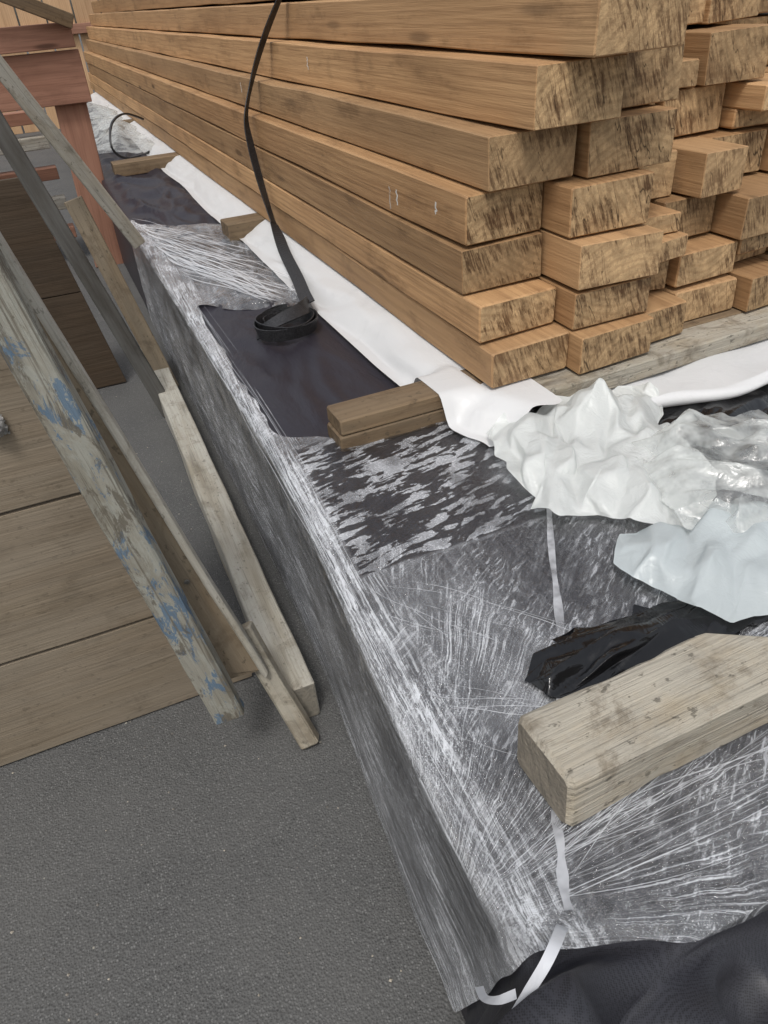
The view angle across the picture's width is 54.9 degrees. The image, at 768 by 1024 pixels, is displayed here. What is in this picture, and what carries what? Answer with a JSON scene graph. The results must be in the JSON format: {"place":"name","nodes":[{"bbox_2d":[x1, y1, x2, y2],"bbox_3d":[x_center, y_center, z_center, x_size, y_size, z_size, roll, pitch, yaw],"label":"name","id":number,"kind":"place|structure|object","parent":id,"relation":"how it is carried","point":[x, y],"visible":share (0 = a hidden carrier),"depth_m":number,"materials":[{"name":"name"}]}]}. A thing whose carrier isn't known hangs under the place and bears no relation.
{"place":"outdoors","nodes":[
{"label":"outdoors","id":0,"kind":"place"},
{"bbox_2d":[13,0,97,34],"label":"sky","id":1,"kind":"structure","parent":0,"point":[41,0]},
{"bbox_2d":[0,35,465,1023],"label":"ground","id":2,"kind":"structure","parent":0,"point":[188,921],"depth_m":1.22,"materials":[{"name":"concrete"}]},
{"bbox_2d":[3,111,22,134],"bbox_3d":[-4.619,-5.523,8.329,0.290,2.313,0.032,-17,37,-17],"label":"fence board","id":3,"kind":"object","parent":2,"relation":"on","point":[17,130],"visible":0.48,"depth_m":8.99,"materials":[{"name":"brown wood"}]},
{"bbox_2d":[0,2,43,132],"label":"fence board","id":4,"kind":"object","parent":2,"relation":"on","point":[8,18],"visible":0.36,"depth_m":8.44,"materials":[{"name":"brown wood"}]},
{"bbox_2d":[16,0,59,128],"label":"fence board","id":5,"kind":"object","parent":2,"relation":"on","point":[25,18],"visible":0.07,"depth_m":8.54,"materials":[{"name":"wood"}]},
{"bbox_2d":[71,22,90,33],"bbox_3d":[-3.231,-5.787,8.800,10.800,0.101,0.051,-17,37,-17],"label":"fence rail","id":6,"kind":"object","parent":5,"relation":"attached to","point":[78,28],"depth_m":8.68,"materials":[{"name":"brown wood"}]},
{"bbox_2d":[0,0,122,267],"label":"lumber rack","id":7,"kind":"object","parent":2,"relation":"on","point":[57,80],"visible":0.63,"depth_m":3.52,"materials":[{"name":"brown wood"}]},
{"bbox_2d":[53,223,76,240],"bbox_3d":[-2.596,-1.334,3.928,1.850,0.061,0.101,-18,37,-17],"label":"loose plank","id":8,"kind":"object","parent":2,"relation":"on","point":[71,227],"visible":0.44,"depth_m":4.16,"materials":[{"name":"red wood"}]},
{"bbox_2d":[51,194,66,209],"bbox_3d":[-2.611,-1.461,3.849,1.850,0.061,0.101,-18,37,-18],"label":"loose plank","id":9,"kind":"object","parent":8,"relation":"on","point":[59,200],"visible":0.24,"depth_m":4.08,"materials":[{"name":"grey wood"}]},
{"bbox_2d":[0,165,59,181],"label":"loose plank","id":10,"kind":"object","parent":9,"relation":"on","point":[48,173],"visible":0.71,"depth_m":4.00,"materials":[{"name":"brown wood"}]},
{"bbox_2d":[0,134,49,154],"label":"loose plank","id":11,"kind":"object","parent":10,"relation":"on","point":[34,142],"visible":0.51,"depth_m":3.93,"materials":[{"name":"grey wood"}]},
{"bbox_2d":[2,110,33,126],"bbox_3d":[-2.653,-1.818,3.629,1.853,0.061,0.101,-19,38,-19],"label":"loose plank","id":12,"kind":"object","parent":11,"relation":"on","point":[17,118],"visible":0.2,"depth_m":3.86,"materials":[{"name":"brown wood"}]},
{"bbox_2d":[42,0,92,94],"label":"fence board","id":13,"kind":"object","parent":2,"relation":"on","point":[64,5],"visible":0.19,"depth_m":8.75,"materials":[{"name":"brown wood"}]},
{"bbox_2d":[0,110,164,416],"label":"wooden panel","id":14,"kind":"object","parent":2,"relation":"on","point":[32,222],"visible":0.74,"depth_m":2.42,"materials":[{"name":"wood"}]},
{"bbox_2d":[71,0,98,50],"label":"fence board","id":15,"kind":"object","parent":2,"relation":"on","point":[83,9],"visible":0.12,"depth_m":8.66,"materials":[{"name":"brown wood"}]},
{"bbox_2d":[64,196,178,386],"bbox_3d":[-0.892,-0.732,2.550,0.061,0.682,0.031,-27,27,-9],"label":"loose plank","id":16,"kind":"object","parent":2,"relation":"on","point":[91,235],"visible":0.84,"depth_m":2.51,"materials":[{"name":"wood"}]},
{"bbox_2d":[0,55,144,248],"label":"loose plank","id":17,"kind":"object","parent":16,"relation":"on","point":[26,101],"visible":1,"depth_m":2.21,"materials":[{"name":"grey wood"}]},
{"bbox_2d":[0,232,318,765],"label":"wooden panel","id":18,"kind":"object","parent":2,"relation":"on","point":[115,608],"visible":1,"depth_m":1.21,"materials":[{"name":"brown wood"}]},
{"bbox_2d":[0,414,9,436],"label":"cloth rag","id":19,"kind":"object","parent":18,"relation":"attached to","point":[4,428],"visible":1,"depth_m":1.07,"materials":[{"name":"grey fabric"}]},
{"bbox_2d":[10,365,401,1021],"bbox_3d":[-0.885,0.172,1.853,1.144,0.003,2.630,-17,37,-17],"label":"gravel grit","id":20,"kind":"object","parent":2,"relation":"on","point":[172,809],"visible":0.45,"depth_m":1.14,"materials":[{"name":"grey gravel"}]},
{"bbox_2d":[140,348,319,716],"bbox_3d":[-0.528,-0.116,2.138,0.074,0.095,1.895,-17,37,-16],"label":"grey plank","id":21,"kind":"object","parent":2,"relation":"on","point":[260,608],"visible":0.77,"depth_m":1.76,"materials":[{"name":"beige wood"}]},
{"bbox_2d":[86,102,767,1020],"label":"wrapped pallet","id":22,"kind":"object","parent":2,"relation":"on","point":[444,582],"visible":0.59,"depth_m":1.07,"materials":[{"name":"black plastic"}]},
{"bbox_2d":[102,119,133,133],"bbox_3d":[-1.520,-2.880,5.420,1.050,0.066,0.111,-18,37,-18],"label":"timber bearer","id":23,"kind":"object","parent":22,"relation":"on","point":[127,121],"visible":0.11,"depth_m":5.26,"materials":[{"name":"brown wood"}]},
{"bbox_2d":[659,274,736,321],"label":"timber beam","id":24,"kind":"structure","parent":23,"relation":"on","point":[708,296],"depth_m":1.63,"materials":[{"name":"brown wood"}]},
{"bbox_2d":[665,232,737,287],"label":"timber beam","id":25,"kind":"structure","parent":24,"relation":"on","point":[707,255],"depth_m":1.59,"materials":[{"name":"brown wood"}]},
{"bbox_2d":[650,192,715,236],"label":"timber beam","id":26,"kind":"structure","parent":25,"relation":"on","point":[696,216],"depth_m":1.59,"materials":[{"name":"brown wood"}]},
{"bbox_2d":[671,135,748,198],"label":"timber beam","id":27,"kind":"structure","parent":26,"relation":"on","point":[706,167],"depth_m":1.52,"materials":[{"name":"brown wood"}]},
{"bbox_2d":[655,83,725,136],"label":"timber beam","id":28,"kind":"structure","parent":27,"relation":"on","point":[699,108],"depth_m":1.59,"materials":[{"name":"brown wood"}]},
{"bbox_2d":[679,57,698,87],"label":"timber beam","id":29,"kind":"structure","parent":28,"relation":"on","point":[689,72],"depth_m":1.52,"materials":[{"name":"brown wood"}]},
{"bbox_2d":[87,102,153,153],"bbox_3d":[-2.004,-2.767,5.241,0.441,0.104,2.670,-17,37,-17],"label":"plastic sheet","id":30,"kind":"object","parent":22,"relation":"on","point":[105,121],"visible":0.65,"depth_m":4.83,"materials":[{"name":"plastic"}]},
{"bbox_2d":[109,113,149,158],"bbox_3d":[-1.440,-2.173,4.258,0.114,0.218,0.570,1,36,9],"label":"cord","id":31,"kind":"object","parent":22,"relation":"on","point":[110,131],"visible":0.86,"depth_m":4.13,"materials":[{"name":"black rubber"}]},
{"bbox_2d":[110,152,179,175],"bbox_3d":[-0.886,-1.971,4.064,1.180,0.066,0.111,-18,37,-17],"label":"timber bearer","id":32,"kind":"object","parent":22,"relation":"on","point":[135,166],"visible":0.29,"depth_m":3.89,"materials":[{"name":"brown wood"}]},
{"bbox_2d":[220,213,264,243],"bbox_3d":[-0.136,-1.162,2.833,0.970,0.066,0.111,-18,37,-18],"label":"timber bearer","id":33,"kind":"object","parent":22,"relation":"on","point":[235,228],"visible":0.18,"depth_m":2.66,"materials":[{"name":"brown wood"}]},
{"bbox_2d":[552,312,653,374],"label":"timber beam","id":34,"kind":"structure","parent":33,"relation":"on","point":[596,346],"depth_m":1.46,"materials":[{"name":"brown wood"}]},
{"bbox_2d":[535,274,650,329],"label":"timber beam","id":35,"kind":"structure","parent":34,"relation":"on","point":[574,309],"depth_m":1.44,"materials":[{"name":"brown wood"}]},
{"bbox_2d":[536,224,663,290],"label":"timber beam","id":36,"kind":"structure","parent":35,"relation":"on","point":[605,257],"depth_m":1.39,"materials":[{"name":"brown wood"}]},
{"bbox_2d":[541,168,654,237],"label":"timber beam","id":37,"kind":"structure","parent":36,"relation":"on","point":[573,205],"depth_m":1.37,"materials":[{"name":"brown wood"}]},
{"bbox_2d":[86,39,577,191],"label":"timber beam","id":38,"kind":"structure","parent":37,"relation":"on","point":[487,156],"depth_m":1.58,"materials":[{"name":"brown wood"}]},
{"bbox_2d":[86,26,627,130],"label":"timber beam","id":39,"kind":"structure","parent":38,"relation":"on","point":[533,92],"depth_m":1.48,"materials":[{"name":"brown wood"}]},
{"bbox_2d":[89,0,690,57],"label":"timber beam","id":40,"kind":"structure","parent":39,"relation":"on","point":[588,28],"depth_m":1.43,"materials":[{"name":"brown wood"}]},
{"bbox_2d":[91,0,271,12],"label":"timber beam","id":41,"kind":"structure","parent":40,"relation":"on","point":[99,6],"depth_m":4.64,"materials":[{"name":"brown wood"}]},
{"bbox_2d":[573,104,677,177],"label":"timber beam","id":42,"kind":"structure","parent":37,"relation":"on","point":[635,137],"depth_m":1.35,"materials":[{"name":"brown wood"}]},
{"bbox_2d":[621,41,684,108],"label":"timber beam","id":43,"kind":"structure","parent":42,"relation":"on","point":[652,76],"depth_m":1.35,"materials":[{"name":"brown wood"}]},
{"bbox_2d":[110,0,288,12],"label":"timber beam","id":44,"kind":"structure","parent":43,"relation":"on","point":[206,5],"depth_m":4.02,"materials":[{"name":"brown wood"}]},
{"bbox_2d":[643,289,686,342],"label":"timber beam","id":45,"kind":"structure","parent":33,"relation":"on","point":[665,311],"depth_m":1.55,"materials":[{"name":"brown wood"}]},
{"bbox_2d":[649,260,668,290],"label":"timber beam","id":46,"kind":"structure","parent":45,"relation":"on","point":[658,280],"depth_m":1.57,"materials":[{"name":"brown wood"}]},
{"bbox_2d":[659,231,687,262],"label":"timber beam","id":47,"kind":"structure","parent":46,"relation":"on","point":[674,244],"depth_m":1.49,"materials":[{"name":"brown wood"}]},
{"bbox_2d":[643,203,680,233],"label":"timber beam","id":48,"kind":"structure","parent":47,"relation":"on","point":[665,219],"depth_m":1.49,"materials":[{"name":"brown wood"}]},
{"bbox_2d":[640,149,676,198],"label":"timber beam","id":49,"kind":"structure","parent":48,"relation":"on","point":[663,179],"depth_m":1.54,"materials":[{"name":"brown wood"}]},
{"bbox_2d":[725,257,767,311],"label":"timber beam","id":50,"kind":"structure","parent":33,"relation":"on","point":[750,274],"depth_m":1.65,"materials":[{"name":"brown wood"}]},
{"bbox_2d":[734,248,765,261],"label":"timber beam","id":51,"kind":"structure","parent":50,"relation":"on","point":[748,254],"depth_m":1.70,"materials":[{"name":"brown wood"}]},
{"bbox_2d":[709,231,767,254],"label":"timber beam","id":52,"kind":"structure","parent":51,"relation":"on","point":[754,243],"depth_m":1.63,"materials":[{"name":"brown wood"}]},
{"bbox_2d":[710,172,767,239],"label":"timber beam","id":53,"kind":"structure","parent":52,"relation":"on","point":[741,213],"depth_m":1.58,"materials":[{"name":"brown wood"}]},
{"bbox_2d":[688,126,766,172],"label":"timber beam","id":54,"kind":"structure","parent":53,"relation":"on","point":[753,138],"depth_m":1.64,"materials":[{"name":"brown wood"}]},
{"bbox_2d":[753,250,767,260],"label":"timber beam","id":55,"kind":"structure","parent":33,"relation":"on","point":[763,256],"depth_m":1.74,"materials":[{"name":"brown wood"}]},
{"bbox_2d":[244,0,317,341],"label":"ratchet strap","id":56,"kind":"object","parent":22,"relation":"on","point":[267,323],"visible":1,"depth_m":2.07,"materials":[{"name":"black fabric"}]},
{"bbox_2d":[91,92,561,446],"bbox_3d":[-1.318,-2.157,4.372,0.210,0.056,7.878,-17,37,-17],"label":"plastic sheet","id":57,"kind":"object","parent":22,"relation":"on","point":[395,349],"visible":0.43,"depth_m":1.80,"materials":[{"name":"white plastic"}]},
{"bbox_2d":[89,80,568,387],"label":"timber beam","id":58,"kind":"structure","parent":57,"relation":"on","point":[520,356],"depth_m":1.65,"materials":[{"name":"brown wood"}]},
{"bbox_2d":[88,72,555,342],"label":"timber beam","id":59,"kind":"structure","parent":58,"relation":"on","point":[485,315],"depth_m":1.63,"materials":[{"name":"brown wood"}]},
{"bbox_2d":[87,63,541,294],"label":"timber beam","id":60,"kind":"structure","parent":59,"relation":"on","point":[459,267],"depth_m":1.67,"materials":[{"name":"brown wood"}]},
{"bbox_2d":[83,51,542,245],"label":"timber beam","id":61,"kind":"structure","parent":60,"relation":"on","point":[466,215],"depth_m":1.66,"materials":[{"name":"brown wood"}]},
{"bbox_2d":[327,408,446,451],"bbox_3d":[0.421,-0.310,1.601,1.138,0.034,0.076,-18,37,-17],"label":"timber bearer","id":62,"kind":"object","parent":22,"relation":"on","point":[359,439],"visible":0.2,"depth_m":1.43,"materials":[{"name":"brown wood"}]},
{"bbox_2d":[327,305,767,435],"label":"timber bearer","id":63,"kind":"object","parent":62,"relation":"on","point":[351,416],"visible":0.38,"depth_m":1.43,"materials":[{"name":"brown wood"}]},
{"bbox_2d":[486,378,717,526],"bbox_3d":[0.367,-0.121,1.251,0.351,0.096,0.514,-5,35,0],"label":"crumpled plastic","id":64,"kind":"object","parent":22,"relation":"on","point":[581,452],"visible":0.88,"depth_m":1.24,"materials":[{"name":"white plastic"}]},
{"bbox_2d":[465,911,767,1023],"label":"black fabric","id":65,"kind":"object","parent":22,"relation":"attached to","point":[695,976],"visible":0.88,"depth_m":0.65,"materials":[{"name":"black fabric"}]},
{"bbox_2d":[517,633,767,826],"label":"timber block","id":66,"kind":"object","parent":22,"relation":"on","point":[585,753],"depth_m":0.77,"materials":[{"name":"beige wood"}]},
{"bbox_2d":[525,600,767,697],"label":"black plastic","id":67,"kind":"object","parent":22,"relation":"on","point":[573,660],"visible":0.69,"depth_m":0.93,"materials":[{"name":"black plastic"}]},
{"bbox_2d":[611,339,767,407],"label":"plastic sheet","id":68,"kind":"object","parent":22,"relation":"on","point":[737,372],"visible":0.2,"depth_m":1.51,"materials":[{"name":"white plastic"}]},
{"bbox_2d":[531,306,767,405],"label":"timber bearer","id":69,"kind":"object","parent":68,"relation":"on","point":[696,343],"visible":0.63,"depth_m":1.55,"materials":[{"name":"beige wood"}]},
{"bbox_2d":[613,498,767,622],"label":"crumpled plastic","id":70,"kind":"object","parent":22,"relation":"on","point":[714,560],"visible":0.98,"depth_m":1.01,"materials":[{"name":"white plastic"}]},
{"bbox_2d":[634,409,767,531],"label":"crumpled plastic","id":71,"kind":"object","parent":22,"relation":"on","point":[730,473],"visible":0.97,"depth_m":1.16,"materials":[{"name":"plastic"}]},
{"bbox_2d":[658,384,767,486],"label":"black plastic","id":72,"kind":"object","parent":22,"relation":"on","point":[753,406],"visible":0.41,"depth_m":1.37,"materials":[{"name":"black"}]},
{"bbox_3d":[-0.536,-3.046,4.685,0.176,0.049,7.911,-17,37,-17],"label":"timber beam","id":73,"kind":"object","parent":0,"visible":0},
{"bbox_2d":[757,12,767,23],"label":"timber beam","id":74,"kind":"structure","parent":73,"relation":"on","point":[762,14],"depth_m":1.73,"materials":[{"name":"brown wood"}]},
{"bbox_2d":[758,0,767,12],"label":"timber beam","id":75,"kind":"structure","parent":74,"relation":"on","point":[763,7],"depth_m":1.68,"materials":[{"name":"brown wood"}]},
{"bbox_3d":[-0.617,-2.711,4.710,0.125,0.045,7.930,-17,37,-17],"label":"timber beam","id":76,"kind":"object","parent":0,"visible":0},
{"bbox_2d":[751,170,767,175],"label":"timber beam","id":77,"kind":"structure","parent":76,"relation":"on","point":[762,172],"depth_m":1.70,"materials":[{"name":"brown wood"}]},
{"bbox_2d":[750,124,767,170],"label":"timber beam","id":78,"kind":"structure","parent":77,"relation":"on","point":[764,163],"depth_m":1.67,"materials":[{"name":"brown wood"}]},
{"bbox_2d":[719,107,767,128],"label":"timber beam","id":79,"kind":"structure","parent":78,"relation":"on","point":[732,118],"depth_m":1.62,"materials":[{"name":"brown wood"}]},
{"bbox_2d":[722,73,767,111],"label":"timber beam","id":80,"kind":"structure","parent":79,"relation":"on","point":[751,94],"depth_m":1.57,"materials":[{"name":"brown wood"}]},
{"bbox_2d":[683,24,767,85],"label":"timber beam","id":81,"kind":"structure","parent":80,"relation":"on","point":[725,53],"depth_m":1.52,"materials":[{"name":"brown wood"}]},
{"bbox_2d":[162,0,705,24],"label":"timber beam","id":82,"kind":"structure","parent":81,"relation":"on","point":[696,11],"depth_m":1.55,"materials":[{"name":"brown wood"}]},
{"bbox_2d":[699,0,760,23],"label":"timber beam","id":83,"kind":"structure","parent":81,"relation":"on","point":[716,11],"depth_m":1.56,"materials":[{"name":"brown wood"}]},
{"bbox_2d":[158,0,275,8],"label":"timber beam","id":84,"kind":"structure","parent":83,"relation":"on","point":[216,4],"depth_m":5.14,"materials":[{"name":"brown wood"}]},
{"bbox_2d":[712,16,767,23],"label":"timber beam","id":85,"kind":"structure","parent":80,"relation":"on","point":[757,20],"depth_m":1.69,"materials":[{"name":"brown wood"}]}
]}

